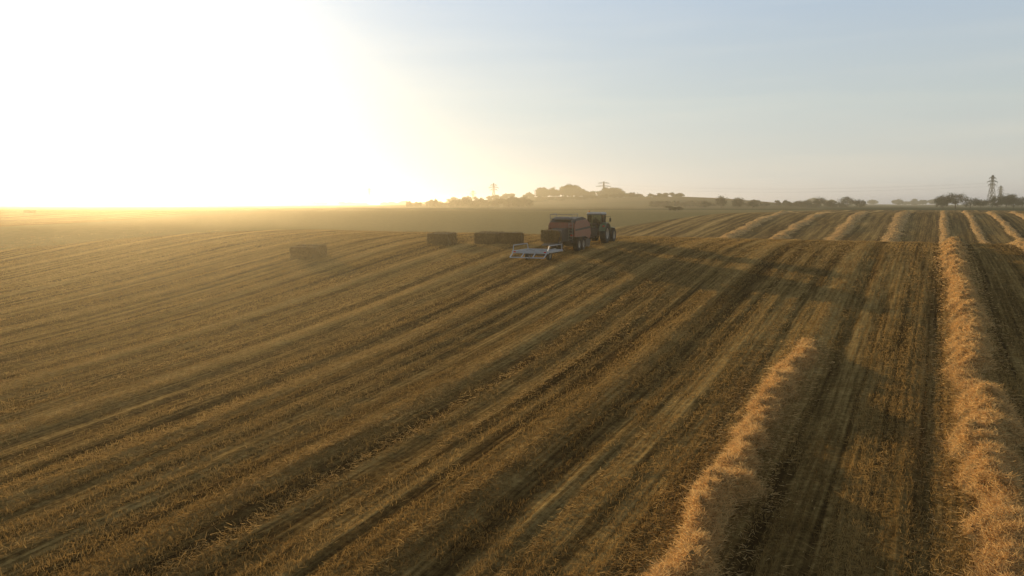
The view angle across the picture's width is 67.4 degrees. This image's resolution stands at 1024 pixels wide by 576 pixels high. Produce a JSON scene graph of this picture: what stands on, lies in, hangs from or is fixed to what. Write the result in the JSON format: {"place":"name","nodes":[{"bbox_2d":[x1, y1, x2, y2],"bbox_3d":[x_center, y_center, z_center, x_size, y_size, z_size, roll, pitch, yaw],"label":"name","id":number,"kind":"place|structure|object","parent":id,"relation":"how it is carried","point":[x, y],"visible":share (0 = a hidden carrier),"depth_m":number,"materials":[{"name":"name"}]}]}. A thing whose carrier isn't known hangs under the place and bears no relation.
{"place":"outdoors","nodes":[
{"label":"outdoors","id":0,"kind":"place"},
{"bbox_2d":[0,196,1023,575],"bbox_3d":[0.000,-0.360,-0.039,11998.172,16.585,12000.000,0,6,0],"label":"stubble field ground","id":1,"kind":"structure","parent":0,"point":[72,224],"depth_m":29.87,"materials":[{"name":"brown plant"}]},
{"bbox_2d":[23,210,31,213],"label":"straw bale","id":2,"kind":"object","parent":1,"relation":"on","point":[27,211],"visible":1,"depth_m":253.27,"materials":[{"name":"yellow"}]},
{"bbox_2d":[289,245,320,259],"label":"straw bale","id":3,"kind":"object","parent":1,"relation":"on","point":[304,252],"visible":0.94,"depth_m":69.56,"materials":[{"name":"yellow plant"}]},
{"bbox_2d":[298,243,327,257],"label":"straw bale","id":4,"kind":"object","parent":1,"relation":"on","point":[323,251],"visible":0.42,"depth_m":70.84,"materials":[{"name":"yellow plant"}]},
{"bbox_2d":[426,232,452,244],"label":"straw bale","id":5,"kind":"object","parent":1,"relation":"on","point":[440,238],"visible":0.94,"depth_m":79.89,"materials":[{"name":"yellow plant"}]},
{"bbox_2d":[432,231,457,243],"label":"straw bale","id":6,"kind":"object","parent":1,"relation":"on","point":[454,237],"visible":0.42,"depth_m":81.18,"materials":[{"name":"yellow plant"}]},
{"bbox_2d":[406,196,533,207],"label":"distant tree line","id":7,"kind":"object","parent":1,"relation":"on","point":[511,201],"visible":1,"depth_m":593.02,"materials":[{"name":"green plant"}]},
{"bbox_2d":[473,231,498,243],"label":"straw bale","id":8,"kind":"object","parent":1,"relation":"on","point":[485,238],"visible":0.84,"depth_m":79.36,"materials":[{"name":"yellow"}]},
{"bbox_2d":[489,183,498,195],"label":"electricity pylon","id":9,"kind":"object","parent":1,"relation":"on","point":[494,189],"visible":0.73,"depth_m":1169.40,"materials":[{"name":"metal"}]},
{"bbox_2d":[497,231,524,243],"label":"straw bale","id":10,"kind":"object","parent":1,"relation":"on","point":[505,237],"visible":0.92,"depth_m":78.80,"materials":[{"name":"yellow"}]},
{"bbox_2d":[0,229,1023,575],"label":"scattered straw","id":11,"kind":"object","parent":1,"relation":"on","point":[544,529],"visible":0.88,"depth_m":24.15,"materials":[{"name":"yellow"}]},
{"bbox_2d":[510,243,562,259],"bbox_3d":[2.555,-3.135,65.916,3.279,1.334,6.855,3,7,23],"label":"bale accumulator trailer","id":12,"kind":"object","parent":1,"relation":"on","point":[546,253],"visible":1,"depth_m":64.51,"materials":[{"name":"metal"}]},
{"bbox_2d":[446,184,684,201],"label":"hilltop wood","id":13,"kind":"object","parent":1,"relation":"on","point":[565,191],"visible":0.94,"depth_m":855.46,"materials":[{"name":"green plant"}]},
{"bbox_2d":[539,213,592,250],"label":"square baler","id":14,"kind":"object","parent":1,"relation":"on","point":[574,232],"visible":0.99,"depth_m":70.26,"materials":[{"name":"metal"}]},
{"bbox_2d":[132,198,1003,204],"bbox_3d":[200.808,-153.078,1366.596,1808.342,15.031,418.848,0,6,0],"label":"distant tree line","id":15,"kind":"object","parent":1,"relation":"on","point":[895,202],"visible":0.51,"depth_m":1447.58,"materials":[{"name":"green plant"}]},
{"bbox_2d":[585,211,615,242],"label":"farm tractor","id":16,"kind":"object","parent":1,"relation":"on","point":[604,230],"visible":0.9,"depth_m":79.47,"materials":[{"name":"metal"}]},
{"bbox_2d":[596,182,610,187],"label":"electricity pylon","id":17,"kind":"object","parent":1,"relation":"on","point":[603,185],"visible":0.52,"depth_m":1020.36,"materials":[{"name":"metal"}]},
{"bbox_2d":[601,183,989,191],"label":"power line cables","id":18,"kind":"object","parent":17,"relation":"hanging from","point":[823,188],"visible":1,"depth_m":789.27,"materials":[{"name":"metal"}]},
{"bbox_2d":[673,206,683,211],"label":"field shrub","id":19,"kind":"object","parent":1,"relation":"on","point":[677,208],"visible":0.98,"depth_m":298.30,"materials":[{"name":"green plant"}]},
{"bbox_2d":[700,201,711,207],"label":"broadleaf tree","id":20,"kind":"object","parent":1,"relation":"on","point":[707,204],"visible":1,"depth_m":448.34,"materials":[{"name":"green plant"}]},
{"bbox_2d":[599,336,835,575],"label":"straw windrow","id":21,"kind":"object","parent":1,"relation":"on","point":[715,498],"visible":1,"depth_m":16.92,"materials":[{"name":"yellow plant"}]},
{"bbox_2d":[715,195,726,207],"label":"broadleaf tree","id":22,"kind":"object","parent":1,"relation":"on","point":[722,201],"visible":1,"depth_m":445.86,"materials":[{"name":"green plant"}]},
{"bbox_2d":[731,197,744,208],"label":"broadleaf tree","id":23,"kind":"object","parent":1,"relation":"on","point":[735,203],"visible":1,"depth_m":448.23,"materials":[{"name":"green plant"}]},
{"bbox_2d":[646,199,846,207],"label":"field hedge","id":24,"kind":"object","parent":1,"relation":"on","point":[662,203],"visible":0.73,"depth_m":550.07,"materials":[{"name":"green plant"}]},
{"bbox_2d":[748,201,758,207],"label":"broadleaf tree","id":25,"kind":"object","parent":1,"relation":"on","point":[752,203],"visible":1,"depth_m":445.33,"materials":[{"name":"green plant"}]},
{"bbox_2d":[719,210,797,238],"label":"straw windrow","id":26,"kind":"object","parent":1,"relation":"on","point":[739,231],"visible":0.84,"depth_m":186.75,"materials":[{"name":"yellow"}]},
{"bbox_2d":[769,211,833,239],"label":"straw windrow","id":27,"kind":"object","parent":1,"relation":"on","point":[782,234],"visible":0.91,"depth_m":180.79,"materials":[{"name":"yellow"}]},
{"bbox_2d":[800,199,814,207],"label":"broadleaf tree","id":28,"kind":"object","parent":1,"relation":"on","point":[807,202],"visible":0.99,"depth_m":494.10,"materials":[{"name":"green plant"}]},
{"bbox_2d":[812,196,826,207],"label":"broadleaf tree","id":29,"kind":"object","parent":1,"relation":"on","point":[817,202],"visible":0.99,"depth_m":495.03,"materials":[{"name":"green plant"}]},
{"bbox_2d":[825,200,837,207],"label":"broadleaf tree","id":30,"kind":"object","parent":1,"relation":"on","point":[831,203],"visible":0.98,"depth_m":499.94,"materials":[{"name":"green plant"}]},
{"bbox_2d":[837,196,857,207],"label":"broadleaf tree","id":31,"kind":"object","parent":1,"relation":"on","point":[846,200],"visible":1,"depth_m":496.24,"materials":[{"name":"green plant"}]},
{"bbox_2d":[823,211,872,240],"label":"straw windrow","id":32,"kind":"object","parent":1,"relation":"on","point":[842,230],"visible":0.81,"depth_m":178.61,"materials":[{"name":"yellow"}]},
{"bbox_2d":[853,200,865,207],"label":"broadleaf tree","id":33,"kind":"object","parent":1,"relation":"on","point":[861,202],"visible":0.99,"depth_m":495.71,"materials":[{"name":"green plant"}]},
{"bbox_2d":[879,210,912,241],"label":"straw windrow","id":34,"kind":"object","parent":1,"relation":"on","point":[896,225],"visible":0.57,"depth_m":174.07,"materials":[{"name":"yellow"}]},
{"bbox_2d":[936,210,950,242],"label":"straw windrow","id":35,"kind":"object","parent":1,"relation":"on","point":[944,226],"visible":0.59,"depth_m":172.21,"materials":[{"name":"yellow"}]},
{"bbox_2d":[934,194,952,206],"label":"broadleaf tree","id":36,"kind":"object","parent":1,"relation":"on","point":[943,201],"visible":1,"depth_m":426.25,"materials":[{"name":"green plant"}]},
{"bbox_2d":[878,237,1023,575],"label":"straw windrow","id":37,"kind":"object","parent":1,"relation":"on","point":[986,436],"visible":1,"depth_m":20.38,"materials":[{"name":"yellow plant"}]},
{"bbox_2d":[943,192,966,208],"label":"broadleaf tree","id":38,"kind":"object","parent":1,"relation":"on","point":[956,200],"visible":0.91,"depth_m":428.64,"materials":[{"name":"green plant"}]},
{"bbox_2d":[960,197,981,208],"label":"broadleaf tree","id":39,"kind":"object","parent":1,"relation":"on","point":[969,202],"visible":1,"depth_m":424.71,"materials":[{"name":"green plant"}]},
{"bbox_2d":[975,199,990,208],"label":"broadleaf tree","id":40,"kind":"object","parent":1,"relation":"on","point":[980,203],"visible":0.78,"depth_m":427.84,"materials":[{"name":"green plant"}]},
{"bbox_2d":[985,175,997,206],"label":"electricity pylon","id":41,"kind":"object","parent":1,"relation":"on","point":[992,185],"visible":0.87,"depth_m":693.55,"materials":[{"name":"metal"}]},
{"bbox_2d":[961,210,1023,254],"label":"straw windrow","id":42,"kind":"object","parent":1,"relation":"on","point":[976,230],"visible":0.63,"depth_m":158.23,"materials":[{"name":"yellow plant"}]},
{"bbox_2d":[987,196,1007,208],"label":"broadleaf tree","id":43,"kind":"object","parent":1,"relation":"on","point":[993,200],"visible":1,"depth_m":427.38,"materials":[{"name":"green plant"}]},
{"bbox_2d":[996,186,1003,206],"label":"electricity pylon","id":44,"kind":"object","parent":1,"relation":"on","point":[1000,189],"visible":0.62,"depth_m":793.24,"materials":[{"name":"metal"}]},
{"bbox_2d":[985,211,1023,239],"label":"straw windrow","id":45,"kind":"object","parent":1,"relation":"on","point":[1010,230],"visible":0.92,"depth_m":173.75,"materials":[{"name":"yellow"}]},
{"bbox_2d":[997,193,1017,208],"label":"broadleaf tree","id":46,"kind":"object","parent":1,"relation":"on","point":[1009,198],"visible":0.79,"depth_m":428.86,"materials":[{"name":"green plant"}]},
{"bbox_2d":[1005,193,1022,208],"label":"broadleaf tree","id":47,"kind":"object","parent":1,"relation":"on","point":[1014,200],"visible":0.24,"depth_m":438.31,"materials":[{"name":"green plant"}]},
{"bbox_2d":[1009,211,1023,219],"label":"straw windrow","id":48,"kind":"object","parent":1,"relation":"on","point":[1018,214],"visible":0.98,"depth_m":210.52,"materials":[{"name":"yellow"}]},
{"bbox_2d":[1014,196,1023,205],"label":"broadleaf tree","id":49,"kind":"object","parent":1,"relation":"on","point":[1021,201],"visible":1,"depth_m":426.76,"materials":[{"name":"green plant"}]},
{"bbox_2d":[0,0,1023,203],"label":"sky","id":50,"kind":"structure","parent":0,"point":[102,101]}
]}

